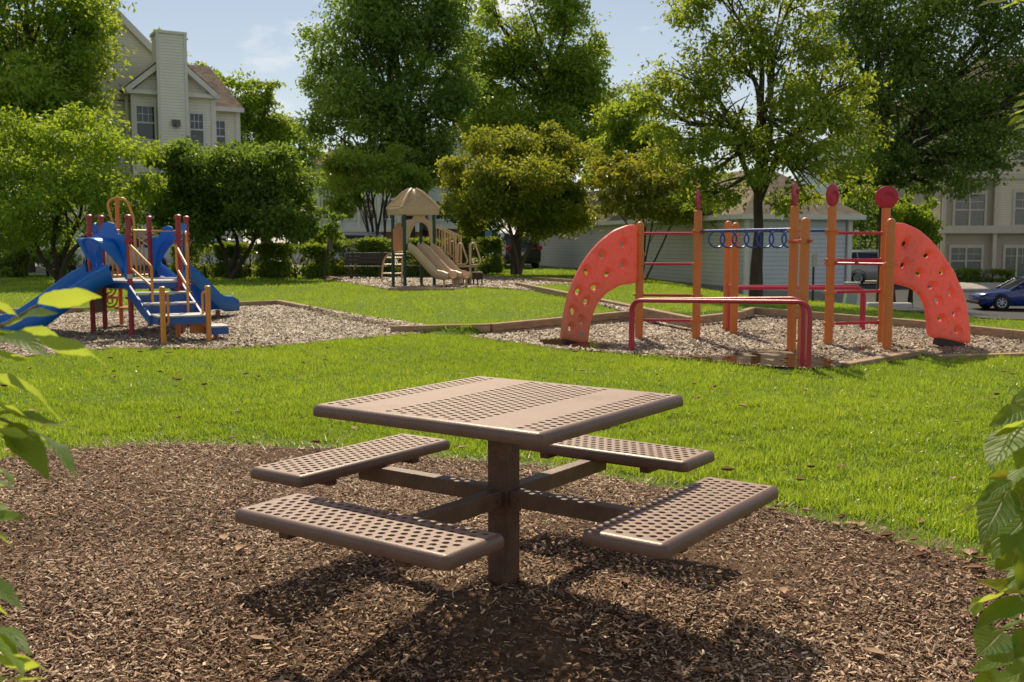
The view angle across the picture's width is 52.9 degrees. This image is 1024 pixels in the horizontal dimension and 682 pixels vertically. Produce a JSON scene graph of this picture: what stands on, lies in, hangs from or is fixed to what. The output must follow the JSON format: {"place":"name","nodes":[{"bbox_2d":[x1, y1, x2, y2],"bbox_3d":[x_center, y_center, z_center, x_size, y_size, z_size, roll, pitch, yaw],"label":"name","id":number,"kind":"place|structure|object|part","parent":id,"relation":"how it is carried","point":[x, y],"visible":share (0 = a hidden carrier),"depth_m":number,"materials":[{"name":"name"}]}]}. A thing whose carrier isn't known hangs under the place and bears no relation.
{"place":"outdoors","nodes":[
{"label":"outdoors","id":0,"kind":"place"},
{"bbox_2d":[2,260,481,273],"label":"parking lot","id":1,"kind":"structure","parent":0,"point":[39,270],"depth_m":46.73,"materials":[{"name":"grey asphalt"}]},
{"bbox_2d":[69,232,173,268],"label":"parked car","id":2,"kind":"object","parent":1,"relation":"on","point":[166,259],"visible":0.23,"depth_m":46.50,"materials":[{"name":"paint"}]},
{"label":"windows","id":3,"kind":"part","parent":2,"relation":"part of","materials":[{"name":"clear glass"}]},
{"bbox_2d":[190,239,281,269],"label":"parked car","id":4,"kind":"object","parent":1,"relation":"on","point":[204,258],"visible":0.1,"depth_m":45.97,"materials":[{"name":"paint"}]},
{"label":"windows","id":5,"kind":"part","parent":4,"relation":"part of","materials":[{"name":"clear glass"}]},
{"bbox_2d":[292,232,390,266],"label":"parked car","id":6,"kind":"object","parent":1,"relation":"on","point":[352,235],"visible":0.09,"depth_m":49.49,"materials":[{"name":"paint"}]},
{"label":"windows","id":7,"kind":"part","parent":6,"relation":"part of","materials":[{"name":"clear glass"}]},
{"bbox_2d":[485,231,491,236],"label":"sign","id":8,"kind":"object","parent":1,"relation":"on","point":[488,233],"visible":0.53,"depth_m":54.65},
{"bbox_2d":[0,318,1023,404],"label":"lawn grass","id":9,"kind":"structure","parent":0,"point":[493,353],"depth_m":11.78,"materials":[{"name":"green plant"}]},
{"bbox_2d":[0,244,1023,678],"bbox_3d":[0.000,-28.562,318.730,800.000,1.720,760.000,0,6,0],"label":"ground","id":10,"kind":"structure","parent":0,"point":[612,476],"depth_m":11.10,"materials":[{"name":"green plant"}]},
{"bbox_2d":[0,308,18,313],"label":"landscape timber","id":11,"kind":"object","parent":10,"relation":"on","point":[3,312],"depth_m":21.41,"materials":[{"name":"brown wood"}]},
{"bbox_2d":[0,212,38,265],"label":"shade tree","id":12,"kind":"object","parent":10,"relation":"on","point":[6,239],"visible":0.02,"depth_m":51.79,"materials":[{"name":"green plant"}]},
{"bbox_2d":[0,240,51,277],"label":"shrub","id":13,"kind":"object","parent":10,"relation":"on","point":[24,258],"visible":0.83,"depth_m":38.41,"materials":[{"name":"green plant"}]},
{"bbox_2d":[41,246,81,276],"bbox_3d":[-17.463,-3.009,39.460,1.767,1.296,1.382,0,6,0],"label":"shrub","id":14,"kind":"object","parent":10,"relation":"on","point":[73,260],"visible":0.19,"depth_m":39.42,"materials":[{"name":"green plant"}]},
{"bbox_2d":[60,239,75,269],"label":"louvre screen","id":15,"kind":"object","parent":10,"relation":"on","point":[72,267],"visible":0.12,"depth_m":46.60,"materials":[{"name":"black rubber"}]},
{"bbox_2d":[0,0,138,271],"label":"tall tree","id":16,"kind":"object","parent":10,"relation":"on","point":[38,75],"visible":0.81,"depth_m":42.07,"materials":[{"name":"green plant"}]},
{"bbox_2d":[0,100,170,282],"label":"dogwood tree","id":17,"kind":"object","parent":10,"relation":"on","point":[95,189],"visible":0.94,"depth_m":32.08,"materials":[{"name":"green plant"}]},
{"bbox_2d":[37,7,243,269],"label":"beige house","id":18,"kind":"structure","parent":10,"relation":"on","point":[169,93],"depth_m":47.12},
{"bbox_2d":[66,300,274,312],"bbox_3d":[-7.633,-0.761,23.090,5.116,0.150,0.140,-4,7,-38],"label":"landscape timber","id":19,"kind":"object","parent":10,"relation":"on","point":[264,302],"visible":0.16,"depth_m":24.10,"materials":[{"name":"brown wood"}]},
{"bbox_2d":[149,27,212,67],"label":"tree","id":20,"kind":"object","parent":10,"relation":"on","point":[198,62],"visible":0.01,"depth_m":76.15,"materials":[{"name":"green plant"}]},
{"bbox_2d":[0,302,425,357],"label":"play mulch","id":21,"kind":"object","parent":10,"relation":"on","point":[352,320],"visible":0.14,"depth_m":17.29,"materials":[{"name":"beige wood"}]},
{"bbox_2d":[0,197,239,343],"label":"play structure","id":22,"kind":"object","parent":21,"relation":"on","point":[194,293],"visible":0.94,"depth_m":16.57,"materials":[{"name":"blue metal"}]},
{"bbox_2d":[126,134,346,279],"bbox_3d":[-9.650,-4.505,35.750,7.801,5.242,5.360,0,6,0],"label":"dense maple","id":23,"kind":"object","parent":10,"relation":"on","point":[239,190],"visible":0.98,"depth_m":34.79,"materials":[{"name":"green plant"}]},
{"bbox_2d":[211,64,276,170],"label":"tree","id":24,"kind":"object","parent":10,"relation":"on","point":[248,118],"visible":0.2,"depth_m":78.28,"materials":[{"name":"green plant"}]},
{"bbox_2d":[167,240,336,278],"bbox_3d":[-9.444,-2.933,37.500,6.091,1.516,1.894,0,6,0],"label":"hedge","id":25,"kind":"object","parent":10,"relation":"on","point":[274,267],"visible":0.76,"depth_m":36.88,"materials":[{"name":"green plant"}]},
{"bbox_2d":[233,77,299,242],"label":"tree","id":26,"kind":"object","parent":10,"relation":"on","point":[280,123],"visible":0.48,"depth_m":79.85,"materials":[{"name":"green plant"}]},
{"bbox_2d":[272,112,329,245],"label":"tree","id":27,"kind":"object","parent":10,"relation":"on","point":[306,151],"visible":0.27,"depth_m":82.33,"materials":[{"name":"green plant"}]},
{"bbox_2d":[275,300,371,317],"bbox_3d":[-3.487,-0.520,20.845,0.140,0.200,8.822,-3,6,-29],"label":"landscape timber","id":28,"kind":"object","parent":10,"relation":"on","point":[282,302],"visible":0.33,"depth_m":23.43,"materials":[{"name":"brown wood"}]},
{"bbox_2d":[322,238,332,279],"bbox_3d":[-6.481,-2.794,35.938,0.352,1.602,0.280,2,6,18],"label":"sign","id":29,"kind":"object","parent":10,"relation":"on","point":[330,245],"visible":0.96,"depth_m":35.87,"materials":[{"name":"grey metal"}]},
{"bbox_2d":[300,147,428,256],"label":"apartment building","id":30,"kind":"structure","parent":10,"relation":"on","point":[355,223],"depth_m":91.25,"materials":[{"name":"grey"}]},
{"bbox_2d":[308,236,430,276],"bbox_3d":[-5.139,-3.119,38.487,4.713,1.659,1.970,0,6,0],"label":"hedge","id":31,"kind":"object","parent":10,"relation":"on","point":[367,244],"visible":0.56,"depth_m":37.80,"materials":[{"name":"green plant"}]},
{"bbox_2d":[315,141,436,236],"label":"tree","id":32,"kind":"object","parent":10,"relation":"on","point":[372,172],"visible":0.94,"depth_m":49.19,"materials":[{"name":"green plant"}]},
{"bbox_2d":[290,0,500,263],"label":"tall oak","id":33,"kind":"object","parent":10,"relation":"on","point":[390,32],"visible":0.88,"depth_m":55.34,"materials":[{"name":"green plant"}]},
{"bbox_2d":[0,269,837,303],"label":"lawn grass","id":34,"kind":"structure","parent":10,"relation":"on","point":[651,282],"depth_m":34.26,"materials":[{"name":"green plant"}]},
{"bbox_2d":[388,288,453,290],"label":"landscape timber","id":35,"kind":"object","parent":10,"relation":"on","point":[416,289],"visible":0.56,"depth_m":27.85,"materials":[{"name":"brown wood"}]},
{"bbox_2d":[391,323,490,332],"bbox_3d":[-1.175,-0.135,16.959,1.648,0.310,0.152,0,6,3],"label":"landscape timber","id":36,"kind":"object","parent":10,"relation":"on","point":[484,328],"visible":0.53,"depth_m":16.90,"materials":[{"name":"brown wood"}]},
{"bbox_2d":[324,274,571,290],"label":"play mulch","id":37,"kind":"object","parent":10,"relation":"on","point":[446,283],"visible":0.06,"depth_m":31.58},
{"bbox_2d":[324,276,342,279],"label":"landscape timber","id":38,"kind":"object","parent":37,"relation":"on","point":[337,278],"visible":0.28,"depth_m":35.15,"materials":[{"name":"brown wood"}]},
{"bbox_2d":[343,252,388,277],"bbox_3d":[-5.105,-2.610,36.066,1.536,1.007,0.620,0,6,0],"label":"park bench","id":39,"kind":"object","parent":37,"relation":"on","point":[352,257],"visible":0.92,"depth_m":36.25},
{"bbox_2d":[397,265,423,277],"bbox_3d":[-3.500,-2.463,36.994,1.200,0.530,0.400,0,6,0],"label":"park bench","id":40,"kind":"object","parent":37,"relation":"on","point":[412,265],"visible":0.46,"depth_m":36.93,"materials":[{"name":"brown wood"}]},
{"bbox_2d":[381,188,482,287],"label":"play tower","id":41,"kind":"structure","parent":37,"relation":"on","point":[435,261],"depth_m":30.05,"materials":[{"name":"beige plastic"}]},
{"bbox_2d":[428,124,480,255],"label":"apartment building","id":42,"kind":"structure","parent":10,"relation":"on","point":[450,226],"depth_m":94.16,"materials":[{"name":"beige"}]},
{"bbox_2d":[416,235,504,273],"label":"hedge","id":43,"kind":"object","parent":10,"relation":"on","point":[494,246],"visible":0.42,"depth_m":40.58,"materials":[{"name":"green plant"}]},
{"bbox_2d":[451,216,504,262],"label":"shade tree","id":44,"kind":"object","parent":10,"relation":"on","point":[492,227],"visible":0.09,"depth_m":61.19,"materials":[{"name":"green plant"}]},
{"bbox_2d":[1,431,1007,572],"bbox_3d":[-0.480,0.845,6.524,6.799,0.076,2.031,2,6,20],"label":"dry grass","id":45,"kind":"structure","parent":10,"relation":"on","point":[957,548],"depth_m":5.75,"materials":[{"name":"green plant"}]},
{"bbox_2d":[0,440,1023,681],"bbox_3d":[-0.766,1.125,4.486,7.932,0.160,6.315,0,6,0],"label":"mulch bed","id":46,"kind":"object","parent":10,"relation":"on","point":[556,652],"visible":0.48,"depth_m":4.29,"materials":[{"name":"brown wood"}]},
{"bbox_2d":[0,288,105,681],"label":"leafy shrub","id":47,"kind":"object","parent":46,"relation":"on","point":[24,442],"visible":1,"depth_m":1.20,"materials":[{"name":"green plant"}]},
{"bbox_2d":[235,376,778,587],"bbox_3d":[-0.036,0.742,4.523,2.112,0.981,2.112,4,7,35],"label":"picnic table","id":48,"kind":"object","parent":46,"relation":"on","point":[508,419],"visible":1,"depth_m":4.25,"materials":[{"name":"brown metal"}]},
{"bbox_2d":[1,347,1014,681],"bbox_3d":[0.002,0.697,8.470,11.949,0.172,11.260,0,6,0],"label":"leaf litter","id":49,"kind":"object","parent":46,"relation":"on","point":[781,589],"visible":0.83,"depth_m":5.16,"materials":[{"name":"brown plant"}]},
{"bbox_2d":[958,0,1023,681],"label":"leafy shrub","id":50,"kind":"object","parent":46,"relation":"on","point":[999,504],"visible":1,"depth_m":1.71,"materials":[{"name":"green plant"}]},
{"bbox_2d":[0,396,1023,568],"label":"lawn grass","id":51,"kind":"structure","parent":10,"relation":"on","point":[100,417],"depth_m":7.82,"materials":[{"name":"green plant"}]},
{"bbox_2d":[0,285,1023,336],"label":"lawn grass","id":52,"kind":"structure","parent":10,"relation":"on","point":[350,295],"depth_m":23.47,"materials":[{"name":"green plant"}]},
{"bbox_2d":[484,232,541,268],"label":"parked car","id":53,"kind":"object","parent":10,"relation":"on","point":[533,258],"visible":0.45,"depth_m":49.98,"materials":[{"name":"paint"}]},
{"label":"windows","id":54,"kind":"part","parent":53,"relation":"part of","materials":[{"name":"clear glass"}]},
{"bbox_2d":[433,119,606,274],"bbox_3d":[0.360,-5.502,39.891,6.885,6.396,6.605,0,6,0],"label":"crape myrtle","id":55,"kind":"object","parent":10,"relation":"on","point":[539,203],"visible":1,"depth_m":39.46,"materials":[{"name":"green plant"}]},
{"bbox_2d":[447,0,629,189],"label":"sweetgum tree","id":56,"kind":"object","parent":10,"relation":"on","point":[570,81],"visible":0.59,"depth_m":63.63,"materials":[{"name":"green plant"}]},
{"bbox_2d":[532,277,572,282],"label":"landscape timber","id":57,"kind":"object","parent":10,"relation":"on","point":[552,279],"visible":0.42,"depth_m":33.41,"materials":[{"name":"brown wood"}]},
{"bbox_2d":[490,311,628,333],"bbox_3d":[0.939,-0.295,18.126,3.544,0.316,0.152,-5,8,-43],"label":"landscape timber","id":58,"kind":"object","parent":10,"relation":"on","point":[543,323],"visible":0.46,"depth_m":17.69,"materials":[{"name":"brown wood"}]},
{"bbox_2d":[479,285,669,324],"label":"mulch path","id":59,"kind":"structure","parent":10,"relation":"on","point":[598,303],"depth_m":21.03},
{"bbox_2d":[515,282,691,327],"bbox_3d":[1.573,-0.955,23.328,0.140,0.270,12.919,-1,6,-13],"label":"landscape timber","id":60,"kind":"object","parent":10,"relation":"on","point":[652,313],"visible":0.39,"depth_m":19.04,"materials":[{"name":"brown wood"}]},
{"bbox_2d":[594,80,658,151],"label":"tree","id":61,"kind":"object","parent":10,"relation":"on","point":[620,89],"visible":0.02,"depth_m":88.35,"materials":[{"name":"green plant"}]},
{"bbox_2d":[579,83,691,204],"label":"tree","id":62,"kind":"object","parent":10,"relation":"on","point":[625,121],"visible":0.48,"depth_m":45.48,"materials":[{"name":"green plant"}]},
{"bbox_2d":[586,142,716,280],"bbox_3d":[5.173,-4.671,37.666,4.953,5.344,3.548,0,6,0],"label":"young tree","id":63,"kind":"object","parent":10,"relation":"on","point":[634,176],"visible":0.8,"depth_m":37.00,"materials":[{"name":"green plant"}]},
{"bbox_2d":[527,171,865,302],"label":"garage block","id":64,"kind":"structure","parent":10,"relation":"on","point":[573,252],"depth_m":36.44,"materials":[{"name":"grey"}]},
{"bbox_2d":[468,310,1023,369],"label":"play mulch","id":65,"kind":"object","parent":10,"relation":"on","point":[775,352],"visible":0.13,"depth_m":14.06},
{"bbox_2d":[538,338,616,348],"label":"puddle","id":66,"kind":"object","parent":65,"relation":"on","point":[589,344],"visible":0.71,"depth_m":15.23,"materials":[{"name":"brown liquid"}]},
{"bbox_2d":[629,297,811,370],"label":"parallel bars","id":67,"kind":"object","parent":65,"relation":"on","point":[804,306],"visible":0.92,"depth_m":12.79,"materials":[{"name":"red metal"}]},
{"bbox_2d":[700,311,745,323],"bbox_3d":[3.795,-0.432,18.887,0.140,0.140,1.886,5,7,39],"label":"landscape timber","id":68,"kind":"object","parent":65,"relation":"on","point":[712,318],"visible":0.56,"depth_m":18.67,"materials":[{"name":"brown wood"}]},
{"bbox_2d":[653,352,839,367],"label":"puddle","id":69,"kind":"object","parent":65,"relation":"on","point":[791,359],"visible":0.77,"depth_m":13.12,"materials":[{"name":"brown liquid"}]},
{"bbox_2d":[739,307,754,316],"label":"landscape timber","id":70,"kind":"object","parent":65,"relation":"on","point":[749,311],"visible":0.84,"depth_m":20.22,"materials":[{"name":"brown wood"}]},
{"bbox_2d":[560,182,970,359],"bbox_3d":[3.654,-1.031,14.988,4.848,2.472,3.453,5,7,41],"label":"climbing frame","id":71,"kind":"object","parent":65,"relation":"on","point":[894,253],"visible":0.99,"depth_m":14.78,"materials":[{"name":"plastic"}]},
{"bbox_2d":[755,307,797,316],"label":"landscape timber","id":72,"kind":"object","parent":65,"relation":"on","point":[771,311],"visible":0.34,"depth_m":20.44,"materials":[{"name":"brown wood"}]},
{"bbox_2d":[728,285,865,329],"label":"parallel bars","id":73,"kind":"object","parent":65,"relation":"on","point":[819,287],"visible":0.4,"depth_m":17.35,"materials":[{"name":"red metal"}]},
{"bbox_2d":[844,346,873,350],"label":"puddle","id":74,"kind":"object","parent":65,"relation":"on","point":[858,348],"visible":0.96,"depth_m":14.29,"materials":[{"name":"brown liquid"}]},
{"bbox_2d":[797,311,922,327],"bbox_3d":[6.340,-0.406,18.931,0.140,0.160,2.736,-4,7,-33],"label":"landscape timber","id":75,"kind":"object","parent":65,"relation":"on","point":[910,323],"visible":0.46,"depth_m":18.81,"materials":[{"name":"brown wood"}]},
{"bbox_2d":[919,320,1023,339],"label":"landscape timber","id":76,"kind":"object","parent":65,"relation":"on","point":[997,332],"visible":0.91,"depth_m":16.26,"materials":[{"name":"brown wood"}]},
{"bbox_2d":[621,0,895,296],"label":"open maple","id":77,"kind":"object","parent":10,"relation":"on","point":[826,110],"visible":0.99,"depth_m":27.01,"materials":[{"name":"green plant"}]},
{"bbox_2d":[811,253,816,300],"bbox_3d":[8.956,-1.796,30.564,0.086,1.604,0.260,4,7,38],"label":"sign","id":78,"kind":"object","parent":10,"relation":"on","point":[814,262],"visible":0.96,"depth_m":30.53,"materials":[{"name":"beige metal"}]},
{"bbox_2d":[797,124,866,248],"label":"apartment building","id":79,"kind":"structure","parent":10,"relation":"on","point":[823,189],"depth_m":88.59,"materials":[{"name":"beige"}]},
{"bbox_2d":[842,282,860,304],"bbox_3d":[9.844,-1.323,29.871,0.442,0.780,0.360,0,6,0],"label":"utility cabinet","id":80,"kind":"object","parent":10,"relation":"on","point":[850,298],"visible":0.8,"depth_m":29.73,"materials":[{"name":"metal"}]},
{"bbox_2d":[838,181,878,250],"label":"shade tree","id":81,"kind":"object","parent":10,"relation":"on","point":[860,225],"visible":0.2,"depth_m":65.23,"materials":[{"name":"green plant"}]},
{"bbox_2d":[840,349,927,366],"bbox_3d":[4.777,0.235,13.139,1.891,0.144,0.140,-5,7,-40],"label":"landscape timber","id":82,"kind":"object","parent":10,"relation":"on","point":[903,355],"visible":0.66,"depth_m":13.08,"materials":[{"name":"brown wood"}]},
{"bbox_2d":[866,302,911,307],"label":"concrete slab","id":83,"kind":"structure","parent":10,"relation":"on","point":[895,304],"depth_m":26.18,"materials":[{"name":"grey concrete"}]},
{"bbox_2d":[790,0,1023,301],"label":"red oak","id":84,"kind":"object","parent":10,"relation":"on","point":[913,65],"visible":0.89,"depth_m":40.21,"materials":[{"name":"green plant"}]},
{"bbox_2d":[875,192,948,306],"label":"arborvitae","id":85,"kind":"object","parent":10,"relation":"on","point":[921,217],"visible":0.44,"depth_m":45.05,"materials":[{"name":"green plant"}]},
{"bbox_2d":[864,281,987,291],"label":"kerb","id":86,"kind":"structure","parent":10,"relation":"on","point":[969,290],"depth_m":51.63,"materials":[{"name":"concrete"}]},
{"bbox_2d":[865,56,1023,282],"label":"apartment building","id":87,"kind":"structure","parent":10,"relation":"on","point":[984,230],"depth_m":56.58,"materials":[{"name":"beige"}]},
{"bbox_2d":[939,267,1015,282],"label":"shrub","id":88,"kind":"object","parent":10,"relation":"on","point":[972,275],"visible":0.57,"depth_m":55.02,"materials":[{"name":"green plant"}]},
{"bbox_2d":[937,352,1023,358],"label":"landscape timber","id":89,"kind":"object","parent":10,"relation":"on","point":[978,355],"visible":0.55,"depth_m":13.36,"materials":[{"name":"brown wood"}]},
{"bbox_2d":[0,0,1023,243],"label":"sky","id":90,"kind":"structure","parent":0,"point":[256,35],"materials":[{"name":"blue"}]},
{"bbox_2d":[841,283,1023,318],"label":"road","id":91,"kind":"structure","parent":0,"point":[977,310],"depth_m":46.41,"materials":[{"name":"grey asphalt"}]},
{"bbox_2d":[851,249,878,284],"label":"parked car","id":92,"kind":"object","parent":91,"relation":"on","point":[861,273],"visible":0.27,"depth_m":53.45,"materials":[{"name":"paint"}]},
{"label":"windows","id":93,"kind":"part","parent":92,"relation":"part of","materials":[{"name":"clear glass"}]},
{"bbox_2d":[966,276,1023,310],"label":"parked car","id":94,"kind":"object","parent":91,"relation":"on","point":[1005,296],"visible":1,"depth_m":44.50,"materials":[{"name":"paint"}]},
{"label":"windows","id":95,"kind":"part","parent":94,"relation":"part of","materials":[{"name":"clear glass"}]},
{"bbox_2d":[865,280,1002,288],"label":"sidewalk","id":96,"kind":"structure","parent":0,"point":[974,285],"depth_m":52.59,"materials":[{"name":"concrete"}]}
]}

